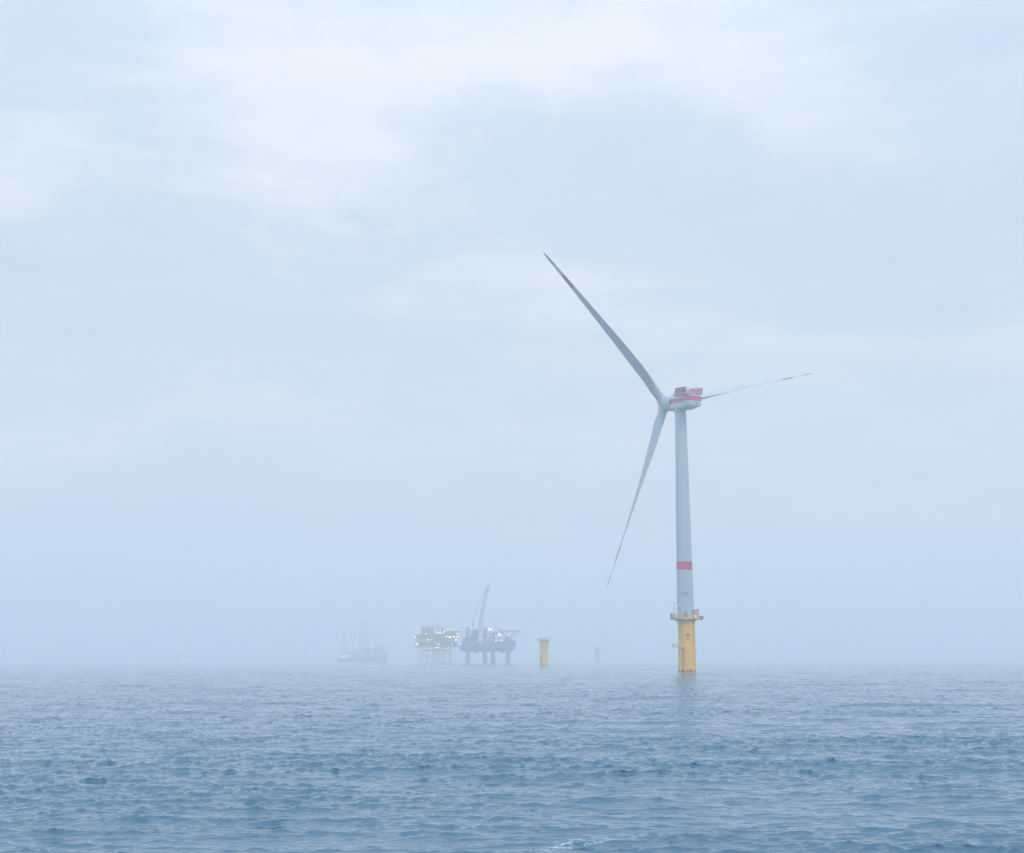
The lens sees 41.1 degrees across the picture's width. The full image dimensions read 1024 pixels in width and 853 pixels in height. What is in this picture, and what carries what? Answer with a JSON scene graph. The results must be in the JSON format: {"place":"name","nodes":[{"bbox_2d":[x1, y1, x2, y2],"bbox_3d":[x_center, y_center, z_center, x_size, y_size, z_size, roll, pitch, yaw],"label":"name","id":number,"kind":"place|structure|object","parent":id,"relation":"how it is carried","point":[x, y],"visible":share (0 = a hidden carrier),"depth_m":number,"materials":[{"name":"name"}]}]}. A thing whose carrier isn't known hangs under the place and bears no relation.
{"place":"outdoors","nodes":[
{"label":"outdoors","id":0,"kind":"place"},
{"bbox_2d":[0,658,1023,852],"bbox_3d":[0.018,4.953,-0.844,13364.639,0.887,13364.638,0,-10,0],"label":"water","id":1,"kind":"structure","parent":0,"point":[755,756],"depth_m":72.56,"materials":[{"name":"blue liquid"}]},
{"bbox_2d":[337,618,395,661],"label":"installation ship","id":2,"kind":"object","parent":1,"relation":"on","point":[379,655],"visible":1,"depth_m":2702.51,"materials":[{"name":"blue paint"}]},
{"bbox_2d":[413,624,462,663],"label":"offshore substation","id":3,"kind":"object","parent":1,"relation":"in","point":[446,639],"visible":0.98,"depth_m":1716.93,"materials":[{"name":"paint"}]},
{"bbox_2d":[458,585,521,663],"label":"jackup vessel","id":4,"kind":"object","parent":1,"relation":"on","point":[498,641],"visible":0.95,"depth_m":1668.03,"materials":[{"name":"blue paint"}]},
{"bbox_2d":[537,637,550,665],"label":"turbine foundation","id":5,"kind":"object","parent":1,"relation":"in","point":[543,641],"visible":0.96,"depth_m":1043.48,"materials":[{"name":"yellow paint"}]},
{"bbox_2d":[594,647,601,662],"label":"turbine foundation","id":6,"kind":"object","parent":1,"relation":"in","point":[597,655],"visible":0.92,"depth_m":1881.09,"materials":[{"name":"metal"}]},
{"bbox_2d":[543,252,811,671],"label":"wind turbine","id":7,"kind":"object","parent":1,"relation":"in","point":[679,401],"visible":0.98,"depth_m":522.89,"materials":[{"name":"white metal"}]},
{"bbox_2d":[0,0,1023,661],"label":"sky","id":8,"kind":"structure","parent":0,"point":[293,354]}
]}

